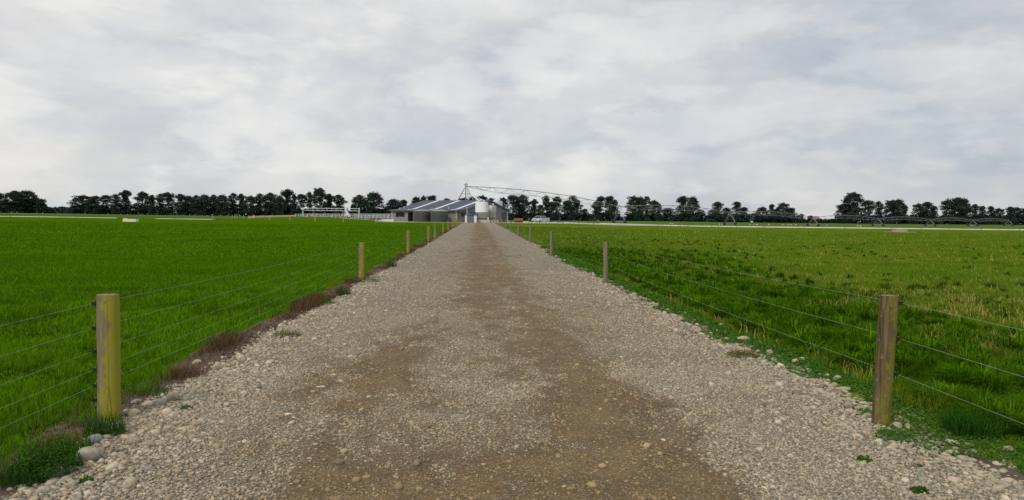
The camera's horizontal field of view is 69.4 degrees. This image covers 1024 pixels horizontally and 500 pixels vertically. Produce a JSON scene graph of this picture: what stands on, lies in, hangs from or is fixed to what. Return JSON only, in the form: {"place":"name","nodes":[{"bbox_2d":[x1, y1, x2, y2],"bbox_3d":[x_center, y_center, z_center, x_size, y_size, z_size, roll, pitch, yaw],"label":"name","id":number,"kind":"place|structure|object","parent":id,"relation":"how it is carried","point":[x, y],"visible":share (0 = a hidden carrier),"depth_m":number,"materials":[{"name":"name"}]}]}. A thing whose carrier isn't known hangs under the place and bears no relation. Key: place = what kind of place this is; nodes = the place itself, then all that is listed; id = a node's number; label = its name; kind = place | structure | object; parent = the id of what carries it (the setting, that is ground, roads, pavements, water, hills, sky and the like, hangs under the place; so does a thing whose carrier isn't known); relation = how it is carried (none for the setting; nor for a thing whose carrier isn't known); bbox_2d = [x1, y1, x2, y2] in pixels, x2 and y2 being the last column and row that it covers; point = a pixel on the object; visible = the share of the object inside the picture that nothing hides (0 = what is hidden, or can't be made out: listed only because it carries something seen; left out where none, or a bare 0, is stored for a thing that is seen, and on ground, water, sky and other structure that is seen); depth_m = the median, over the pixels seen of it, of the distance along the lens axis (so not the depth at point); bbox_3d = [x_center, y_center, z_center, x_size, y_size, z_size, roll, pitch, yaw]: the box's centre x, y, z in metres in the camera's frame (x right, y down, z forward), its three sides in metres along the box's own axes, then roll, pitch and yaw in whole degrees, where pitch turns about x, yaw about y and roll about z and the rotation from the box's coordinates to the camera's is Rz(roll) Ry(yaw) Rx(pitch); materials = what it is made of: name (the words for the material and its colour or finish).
{"place":"outdoors","nodes":[
{"label":"outdoors","id":0,"kind":"place"},
{"bbox_2d":[0,221,461,499],"bbox_3d":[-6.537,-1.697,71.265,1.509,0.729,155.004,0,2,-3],"label":"dirt verge","id":1,"kind":"structure","parent":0,"point":[4,492],"depth_m":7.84,"materials":[{"name":"green plant"}]},
{"bbox_2d":[0,455,65,489],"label":"grass tuft","id":2,"kind":"object","parent":1,"relation":"on","point":[7,474],"visible":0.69,"depth_m":4.74,"materials":[{"name":"green plant"}]},
{"bbox_2d":[8,424,83,483],"bbox_3d":[-3.108,1.352,4.946,0.454,0.325,0.421,0,2,-3],"label":"weed bush","id":3,"kind":"object","parent":1,"relation":"on","point":[62,459],"visible":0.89,"depth_m":4.88,"materials":[{"name":"green plant"}]},
{"bbox_2d":[25,427,103,456],"bbox_3d":[-3.196,1.395,5.315,0.589,0.219,0.474,0,2,-3],"label":"grass tuft","id":4,"kind":"object","parent":1,"relation":"on","point":[68,443],"visible":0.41,"depth_m":5.32,"materials":[{"name":"green plant"}]},
{"bbox_2d":[134,385,171,395],"bbox_3d":[-3.508,1.373,7.236,0.366,0.084,0.294,0,2,-3],"label":"weed","id":5,"kind":"object","parent":1,"relation":"on","point":[158,392],"visible":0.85,"depth_m":7.23,"materials":[{"name":"green plant"}]},
{"bbox_2d":[162,361,208,378],"bbox_3d":[-3.535,1.284,7.995,0.650,0.206,0.602,2,3,33],"label":"straw patch","id":6,"kind":"object","parent":1,"relation":"on","point":[192,368],"visible":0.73,"depth_m":7.99,"materials":[{"name":"brown plant"}]},
{"bbox_2d":[6,225,456,462],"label":"dead grass","id":7,"kind":"structure","parent":1,"relation":"on","point":[295,306],"depth_m":10.29,"materials":[{"name":"brown plant"}]},
{"bbox_2d":[0,213,1023,471],"bbox_3d":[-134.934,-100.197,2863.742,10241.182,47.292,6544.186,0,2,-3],"label":"ground","id":8,"kind":"structure","parent":0,"point":[324,221],"depth_m":61.69,"materials":[{"name":"green plant"}]},
{"bbox_2d":[1,191,31,212],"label":"pine tree","id":9,"kind":"object","parent":8,"relation":"on","point":[16,198],"visible":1,"depth_m":462.33,"materials":[{"name":"green plant"}]},
{"bbox_2d":[15,190,37,212],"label":"pine tree","id":10,"kind":"object","parent":8,"relation":"on","point":[28,194],"visible":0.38,"depth_m":470.30,"materials":[{"name":"green plant"}]},
{"bbox_2d":[25,197,39,212],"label":"pine tree","id":11,"kind":"object","parent":8,"relation":"on","point":[31,201],"visible":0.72,"depth_m":469.01,"materials":[{"name":"green plant"}]},
{"bbox_2d":[33,199,50,212],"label":"pine tree","id":12,"kind":"object","parent":8,"relation":"on","point":[41,206],"visible":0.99,"depth_m":464.46,"materials":[{"name":"green plant"}]},
{"bbox_2d":[66,195,92,213],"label":"pine tree","id":13,"kind":"object","parent":8,"relation":"on","point":[80,208],"visible":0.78,"depth_m":471.99,"materials":[{"name":"green plant"}]},
{"bbox_2d":[86,195,104,213],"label":"pine tree","id":14,"kind":"object","parent":8,"relation":"on","point":[96,209],"visible":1,"depth_m":468.02,"materials":[{"name":"green plant"}]},
{"bbox_2d":[100,195,111,213],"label":"pine tree","id":15,"kind":"object","parent":8,"relation":"on","point":[106,198],"visible":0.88,"depth_m":475.12,"materials":[{"name":"green plant"}]},
{"bbox_2d":[107,194,122,213],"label":"pine tree","id":16,"kind":"object","parent":8,"relation":"on","point":[115,201],"visible":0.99,"depth_m":466.85,"materials":[{"name":"green plant"}]},
{"bbox_2d":[117,190,135,214],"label":"pine tree","id":17,"kind":"object","parent":8,"relation":"on","point":[123,194],"visible":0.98,"depth_m":471.72,"materials":[{"name":"green plant"}]},
{"bbox_2d":[131,191,150,214],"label":"pine tree","id":18,"kind":"object","parent":8,"relation":"on","point":[141,197],"visible":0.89,"depth_m":473.60,"materials":[{"name":"green plant"}]},
{"bbox_2d":[145,195,158,214],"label":"pine tree","id":19,"kind":"object","parent":8,"relation":"on","point":[152,209],"visible":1,"depth_m":467.18,"materials":[{"name":"green plant"}]},
{"bbox_2d":[155,194,164,214],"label":"pine tree","id":20,"kind":"object","parent":8,"relation":"on","point":[159,200],"visible":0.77,"depth_m":475.73,"materials":[{"name":"green plant"}]},
{"bbox_2d":[158,192,176,214],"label":"pine tree","id":21,"kind":"object","parent":8,"relation":"on","point":[168,196],"visible":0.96,"depth_m":472.37,"materials":[{"name":"green plant"}]},
{"bbox_2d":[170,194,187,214],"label":"pine tree","id":22,"kind":"object","parent":8,"relation":"on","point":[181,209],"visible":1,"depth_m":469.26,"materials":[{"name":"green plant"}]},
{"bbox_2d":[188,195,204,215],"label":"pine tree","id":23,"kind":"object","parent":8,"relation":"on","point":[194,203],"visible":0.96,"depth_m":470.21,"materials":[{"name":"green plant"}]},
{"bbox_2d":[196,194,212,215],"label":"pine tree","id":24,"kind":"object","parent":8,"relation":"on","point":[205,210],"visible":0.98,"depth_m":471.18,"materials":[{"name":"green plant"}]},
{"bbox_2d":[206,194,220,215],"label":"pine tree","id":25,"kind":"object","parent":8,"relation":"on","point":[213,200],"visible":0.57,"depth_m":477.22,"materials":[{"name":"green plant"}]},
{"bbox_2d":[213,195,230,215],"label":"pine tree","id":26,"kind":"object","parent":8,"relation":"on","point":[224,201],"visible":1,"depth_m":469.40,"materials":[{"name":"green plant"}]},
{"bbox_2d":[0,218,460,428],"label":"road fence","id":27,"kind":"object","parent":8,"relation":"on","point":[107,370],"visible":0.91,"depth_m":6.21,"materials":[{"name":"brown wood"}]},
{"bbox_2d":[228,192,238,215],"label":"pine tree","id":28,"kind":"object","parent":8,"relation":"on","point":[232,198],"visible":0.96,"depth_m":475.89,"materials":[{"name":"green plant"}]},
{"bbox_2d":[234,194,246,215],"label":"pine tree","id":29,"kind":"object","parent":8,"relation":"on","point":[241,197],"visible":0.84,"depth_m":476.90,"materials":[{"name":"green plant"}]},
{"bbox_2d":[243,195,259,215],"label":"pine tree","id":30,"kind":"object","parent":8,"relation":"on","point":[251,209],"visible":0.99,"depth_m":469.57,"materials":[{"name":"green plant"}]},
{"bbox_2d":[252,193,264,215],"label":"pine tree","id":31,"kind":"object","parent":8,"relation":"on","point":[259,196],"visible":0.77,"depth_m":478.89,"materials":[{"name":"green plant"}]},
{"bbox_2d":[259,193,281,215],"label":"pine tree","id":32,"kind":"object","parent":8,"relation":"on","point":[267,207],"visible":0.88,"depth_m":473.79,"materials":[{"name":"green plant"}]},
{"bbox_2d":[272,196,286,214],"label":"pine tree","id":33,"kind":"object","parent":8,"relation":"on","point":[279,200],"visible":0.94,"depth_m":471.50,"materials":[{"name":"green plant"}]},
{"bbox_2d":[280,189,297,214],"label":"pine tree","id":34,"kind":"object","parent":8,"relation":"on","point":[287,193],"visible":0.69,"depth_m":479.84,"materials":[{"name":"green plant"}]},
{"bbox_2d":[289,194,300,216],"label":"pine tree","id":35,"kind":"object","parent":8,"relation":"on","point":[293,207],"visible":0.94,"depth_m":473.21,"materials":[{"name":"green plant"}]},
{"bbox_2d":[296,193,307,216],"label":"pine tree","id":36,"kind":"object","parent":8,"relation":"on","point":[301,197],"visible":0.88,"depth_m":475.75,"materials":[{"name":"green plant"}]},
{"bbox_2d":[304,192,314,215],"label":"pine tree","id":37,"kind":"object","parent":8,"relation":"on","point":[309,205],"visible":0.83,"depth_m":480.81,"materials":[{"name":"green plant"}]},
{"bbox_2d":[312,187,328,215],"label":"pine tree","id":38,"kind":"object","parent":8,"relation":"on","point":[319,192],"visible":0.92,"depth_m":471.24,"materials":[{"name":"green plant"}]},
{"bbox_2d":[324,194,335,216],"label":"pine tree","id":39,"kind":"object","parent":8,"relation":"on","point":[329,202],"visible":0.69,"depth_m":479.34,"materials":[{"name":"green plant"}]},
{"bbox_2d":[301,207,359,216],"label":"backing gate","id":40,"kind":"structure","parent":8,"relation":"on","point":[346,213],"depth_m":178.77,"materials":[{"name":"white metal"}]},
{"bbox_2d":[331,194,347,216],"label":"pine tree","id":41,"kind":"object","parent":8,"relation":"on","point":[338,199],"visible":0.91,"depth_m":478.42,"materials":[{"name":"green plant"}]},
{"bbox_2d":[298,214,389,219],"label":"cattle yard","id":42,"kind":"structure","parent":8,"relation":"on","point":[369,216],"depth_m":184.24,"materials":[{"name":"metal"}]},
{"bbox_2d":[351,195,366,213],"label":"pine tree","id":43,"kind":"object","parent":8,"relation":"on","point":[357,202],"visible":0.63,"depth_m":481.89,"materials":[{"name":"green plant"}]},
{"bbox_2d":[360,191,385,213],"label":"pine tree","id":44,"kind":"object","parent":8,"relation":"on","point":[372,205],"visible":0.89,"depth_m":476.06,"materials":[{"name":"green plant"}]},
{"bbox_2d":[383,198,399,213],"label":"pine tree","id":45,"kind":"object","parent":8,"relation":"on","point":[391,204],"visible":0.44,"depth_m":482.53,"materials":[{"name":"green plant"}]},
{"bbox_2d":[46,206,826,220],"bbox_3d":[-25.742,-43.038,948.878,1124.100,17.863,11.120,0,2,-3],"label":"distant wood","id":46,"kind":"object","parent":8,"relation":"on","point":[62,210],"visible":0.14,"depth_m":920.11,"materials":[{"name":"green plant"}]},
{"bbox_2d":[0,204,1023,224],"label":"undergrowth","id":47,"kind":"object","parent":8,"relation":"on","point":[831,220],"visible":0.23,"depth_m":492.45,"materials":[{"name":"green plant"}]},
{"bbox_2d":[507,194,520,219],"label":"pine tree","id":48,"kind":"object","parent":8,"relation":"on","point":[513,214],"visible":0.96,"depth_m":477.77,"materials":[{"name":"green plant"}]},
{"bbox_2d":[516,195,532,219],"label":"pine tree","id":49,"kind":"object","parent":8,"relation":"on","point":[522,210],"visible":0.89,"depth_m":483.53,"materials":[{"name":"green plant"}]},
{"bbox_2d":[528,199,538,219],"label":"pine tree","id":50,"kind":"object","parent":8,"relation":"on","point":[534,203],"visible":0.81,"depth_m":486.28,"materials":[{"name":"green plant"}]},
{"bbox_2d":[545,201,556,220],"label":"pine tree","id":51,"kind":"object","parent":8,"relation":"on","point":[550,206],"visible":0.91,"depth_m":483.88,"materials":[{"name":"green plant"}]},
{"bbox_2d":[551,196,563,220],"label":"pine tree","id":52,"kind":"object","parent":8,"relation":"on","point":[556,203],"visible":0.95,"depth_m":480.75,"materials":[{"name":"green plant"}]},
{"bbox_2d":[564,195,579,220],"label":"pine tree","id":53,"kind":"object","parent":8,"relation":"on","point":[572,211],"visible":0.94,"depth_m":481.97,"materials":[{"name":"green plant"}]},
{"bbox_2d":[588,201,603,220],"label":"pine tree","id":54,"kind":"object","parent":8,"relation":"on","point":[596,211],"visible":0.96,"depth_m":481.02,"materials":[{"name":"green plant"}]},
{"bbox_2d":[602,196,613,220],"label":"pine tree","id":55,"kind":"object","parent":8,"relation":"on","point":[608,199],"visible":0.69,"depth_m":487.88,"materials":[{"name":"green plant"}]},
{"bbox_2d":[608,199,620,219],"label":"pine tree","id":56,"kind":"object","parent":8,"relation":"on","point":[613,208],"visible":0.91,"depth_m":481.34,"materials":[{"name":"green plant"}]},
{"bbox_2d":[624,195,639,220],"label":"pine tree","id":57,"kind":"object","parent":8,"relation":"on","point":[631,200],"visible":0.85,"depth_m":490.14,"materials":[{"name":"green plant"}]},
{"bbox_2d":[632,196,645,220],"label":"pine tree","id":58,"kind":"object","parent":8,"relation":"on","point":[640,215],"visible":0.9,"depth_m":485.58,"materials":[{"name":"green plant"}]},
{"bbox_2d":[642,196,651,220],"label":"pine tree","id":59,"kind":"object","parent":8,"relation":"on","point":[647,199],"visible":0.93,"depth_m":483.56,"materials":[{"name":"green plant"}]},
{"bbox_2d":[661,208,676,220],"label":"pine tree","id":60,"kind":"object","parent":8,"relation":"on","point":[667,213],"visible":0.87,"depth_m":487.00,"materials":[{"name":"green plant"}]},
{"bbox_2d":[675,196,690,221],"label":"pine tree","id":61,"kind":"object","parent":8,"relation":"on","point":[681,200],"visible":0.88,"depth_m":491.85,"materials":[{"name":"green plant"}]},
{"bbox_2d":[684,196,700,221],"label":"pine tree","id":62,"kind":"object","parent":8,"relation":"on","point":[692,215],"visible":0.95,"depth_m":482.88,"materials":[{"name":"green plant"}]},
{"bbox_2d":[707,202,728,221],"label":"pine tree","id":63,"kind":"object","parent":8,"relation":"on","point":[721,217],"visible":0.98,"depth_m":484.31,"materials":[{"name":"green plant"}]},
{"bbox_2d":[725,201,745,221],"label":"pine tree","id":64,"kind":"object","parent":8,"relation":"on","point":[736,207],"visible":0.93,"depth_m":487.38,"materials":[{"name":"green plant"}]},
{"bbox_2d":[458,183,1013,226],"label":"irrigator","id":65,"kind":"object","parent":8,"relation":"on","point":[650,209],"visible":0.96,"depth_m":251.57,"materials":[{"name":"metal"}]},
{"bbox_2d":[493,218,1022,425],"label":"road fence","id":66,"kind":"object","parent":8,"relation":"on","point":[885,373],"visible":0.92,"depth_m":6.28,"materials":[{"name":"brown wood"}]},
{"bbox_2d":[753,206,770,222],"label":"pine tree","id":67,"kind":"object","parent":8,"relation":"on","point":[762,218],"visible":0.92,"depth_m":485.59,"materials":[{"name":"green plant"}]},
{"bbox_2d":[538,245,1023,485],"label":"grass verge","id":68,"kind":"structure","parent":8,"relation":"on","point":[621,282],"depth_m":8.35,"materials":[{"name":"green plant"}]},
{"bbox_2d":[774,202,792,222],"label":"pine tree","id":69,"kind":"object","parent":8,"relation":"on","point":[780,208],"visible":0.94,"depth_m":485.56,"materials":[{"name":"green plant"}]},
{"bbox_2d":[833,205,852,222],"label":"pine tree","id":70,"kind":"object","parent":8,"relation":"on","point":[841,210],"visible":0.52,"depth_m":497.47,"materials":[{"name":"green plant"}]},
{"bbox_2d":[839,192,867,223],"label":"pine tree","id":71,"kind":"object","parent":8,"relation":"on","point":[854,198],"visible":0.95,"depth_m":489.73,"materials":[{"name":"green plant"}]},
{"bbox_2d":[860,200,876,223],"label":"pine tree","id":72,"kind":"object","parent":8,"relation":"on","point":[870,208],"visible":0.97,"depth_m":491.98,"materials":[{"name":"green plant"}]},
{"bbox_2d":[870,201,884,223],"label":"pine tree","id":73,"kind":"object","parent":8,"relation":"on","point":[880,206],"visible":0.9,"depth_m":499.12,"materials":[{"name":"green plant"}]},
{"bbox_2d":[882,199,902,223],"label":"pine tree","id":74,"kind":"object","parent":8,"relation":"on","point":[892,205],"visible":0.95,"depth_m":489.06,"materials":[{"name":"green plant"}]},
{"bbox_2d":[886,198,907,223],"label":"pine tree","id":75,"kind":"object","parent":8,"relation":"on","point":[904,207],"visible":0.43,"depth_m":495.12,"materials":[{"name":"green plant"}]},
{"bbox_2d":[911,203,924,223],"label":"pine tree","id":76,"kind":"object","parent":8,"relation":"on","point":[918,205],"visible":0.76,"depth_m":500.22,"materials":[{"name":"green plant"}]},
{"bbox_2d":[915,202,937,223],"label":"pine tree","id":77,"kind":"object","parent":8,"relation":"on","point":[926,213],"visible":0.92,"depth_m":495.55,"materials":[{"name":"green plant"}]},
{"bbox_2d":[925,206,942,223],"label":"pine tree","id":78,"kind":"object","parent":8,"relation":"on","point":[934,213],"visible":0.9,"depth_m":491.99,"materials":[{"name":"green plant"}]},
{"bbox_2d":[942,197,968,223],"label":"pine tree","id":79,"kind":"object","parent":8,"relation":"on","point":[955,204],"visible":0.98,"depth_m":492.74,"materials":[{"name":"green plant"}]},
{"bbox_2d":[952,197,973,223],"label":"pine tree","id":80,"kind":"object","parent":8,"relation":"on","point":[965,202],"visible":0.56,"depth_m":494.18,"materials":[{"name":"green plant"}]},
{"bbox_2d":[934,405,1016,440],"bbox_3d":[3.834,1.416,6.131,0.748,0.242,0.722,0,2,-3],"label":"grass tuft","id":81,"kind":"object","parent":8,"relation":"on","point":[964,423],"visible":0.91,"depth_m":6.05,"materials":[{"name":"green plant"}]},
{"bbox_2d":[975,206,988,224],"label":"pine tree","id":82,"kind":"object","parent":8,"relation":"on","point":[982,214],"visible":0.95,"depth_m":493.04,"materials":[{"name":"green plant"}]},
{"bbox_2d":[984,206,997,223],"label":"pine tree","id":83,"kind":"object","parent":8,"relation":"on","point":[990,209],"visible":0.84,"depth_m":499.80,"materials":[{"name":"green plant"}]},
{"bbox_2d":[991,208,1004,224],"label":"pine tree","id":84,"kind":"object","parent":8,"relation":"on","point":[1000,215],"visible":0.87,"depth_m":500.04,"materials":[{"name":"green plant"}]},
{"bbox_2d":[1000,206,1017,224],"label":"pine tree","id":85,"kind":"object","parent":8,"relation":"on","point":[1010,210],"visible":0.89,"depth_m":493.63,"materials":[{"name":"green plant"}]},
{"bbox_2d":[0,0,1023,222],"label":"sky","id":86,"kind":"structure","parent":0,"point":[804,105],"materials":[{"name":"white"}]},
{"bbox_2d":[2,222,1023,499],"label":"gravel road","id":87,"kind":"structure","parent":0,"point":[491,236],"depth_m":6.45,"materials":[{"name":"grey gravel"}]},
{"bbox_2d":[72,446,100,460],"bbox_3d":[-2.979,1.443,5.181,0.182,0.123,0.136,-5,3,-6],"label":"rock","id":88,"kind":"object","parent":87,"relation":"on","point":[91,453],"visible":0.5,"depth_m":5.15,"materials":[{"name":"grey stone"}]},
{"bbox_2d":[73,408,137,438],"bbox_3d":[-3.199,1.349,5.787,0.511,0.212,0.530,0,2,-3],"label":"grass tuft","id":89,"kind":"object","parent":87,"relation":"on","point":[108,427],"visible":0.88,"depth_m":5.78,"materials":[{"name":"green plant"}]},
{"bbox_2d":[465,213,476,222],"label":"pump kiosk","id":90,"kind":"object","parent":87,"relation":"on","point":[470,218],"visible":1,"depth_m":158.12,"materials":[{"name":"white paint"}]},
{"bbox_2d":[726,347,759,357],"bbox_3d":[2.937,1.291,9.379,0.434,0.126,0.353,0,2,-3],"label":"weed","id":91,"kind":"object","parent":87,"relation":"on","point":[742,352],"visible":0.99,"depth_m":9.33,"materials":[{"name":"green plant"}]},
{"bbox_2d":[874,426,915,441],"bbox_3d":[3.057,1.454,5.896,0.327,0.101,0.264,0,2,-3],"label":"weed","id":92,"kind":"object","parent":87,"relation":"on","point":[898,437],"visible":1,"depth_m":5.87,"materials":[{"name":"green plant"}]},
{"bbox_2d":[909,485,929,493],"bbox_3d":[2.598,1.524,4.714,0.139,0.055,0.109,0,2,-3],"label":"weed","id":93,"kind":"object","parent":87,"relation":"on","point":[917,489],"visible":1,"depth_m":4.70,"materials":[{"name":"green plant"}]},
{"bbox_2d":[374,221,656,225],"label":"shed yard","id":94,"kind":"structure","parent":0,"point":[536,222],"depth_m":167.92,"materials":[{"name":"grey concrete"}]},
{"bbox_2d":[413,209,429,221],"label":"rain tank","id":95,"kind":"object","parent":94,"relation":"on","point":[421,215],"visible":0.84,"depth_m":163.91,"materials":[{"name":"grey"}]},
{"bbox_2d":[430,209,448,221],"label":"rain tank","id":96,"kind":"object","parent":94,"relation":"on","point":[438,215],"visible":0.95,"depth_m":161.41,"materials":[{"name":"grey"}]},
{"bbox_2d":[388,199,509,221],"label":"milking shed","id":97,"kind":"structure","parent":94,"relation":"on","point":[457,209],"depth_m":173.72,"materials":[{"name":"metal"}]},
{"bbox_2d":[478,220,489,222],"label":"concrete plinth","id":98,"kind":"structure","parent":94,"relation":"on","point":[483,221],"depth_m":159.57,"materials":[{"name":"grey concrete"}]},
{"bbox_2d":[475,200,487,219],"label":"milk silo","id":99,"kind":"object","parent":98,"relation":"on","point":[481,210],"visible":0.94,"depth_m":160.07,"materials":[{"name":"silver metal"}]},
{"bbox_2d":[497,224,1023,488],"bbox_3d":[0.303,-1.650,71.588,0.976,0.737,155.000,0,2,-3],"label":"dirt verge","id":100,"kind":"structure","parent":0,"point":[1018,474],"depth_m":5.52,"materials":[{"name":"green plant"}]},
{"bbox_2d":[601,223,1023,229],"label":"farm track","id":101,"kind":"structure","parent":0,"point":[823,227],"depth_m":162.03,"materials":[{"name":"stone"}]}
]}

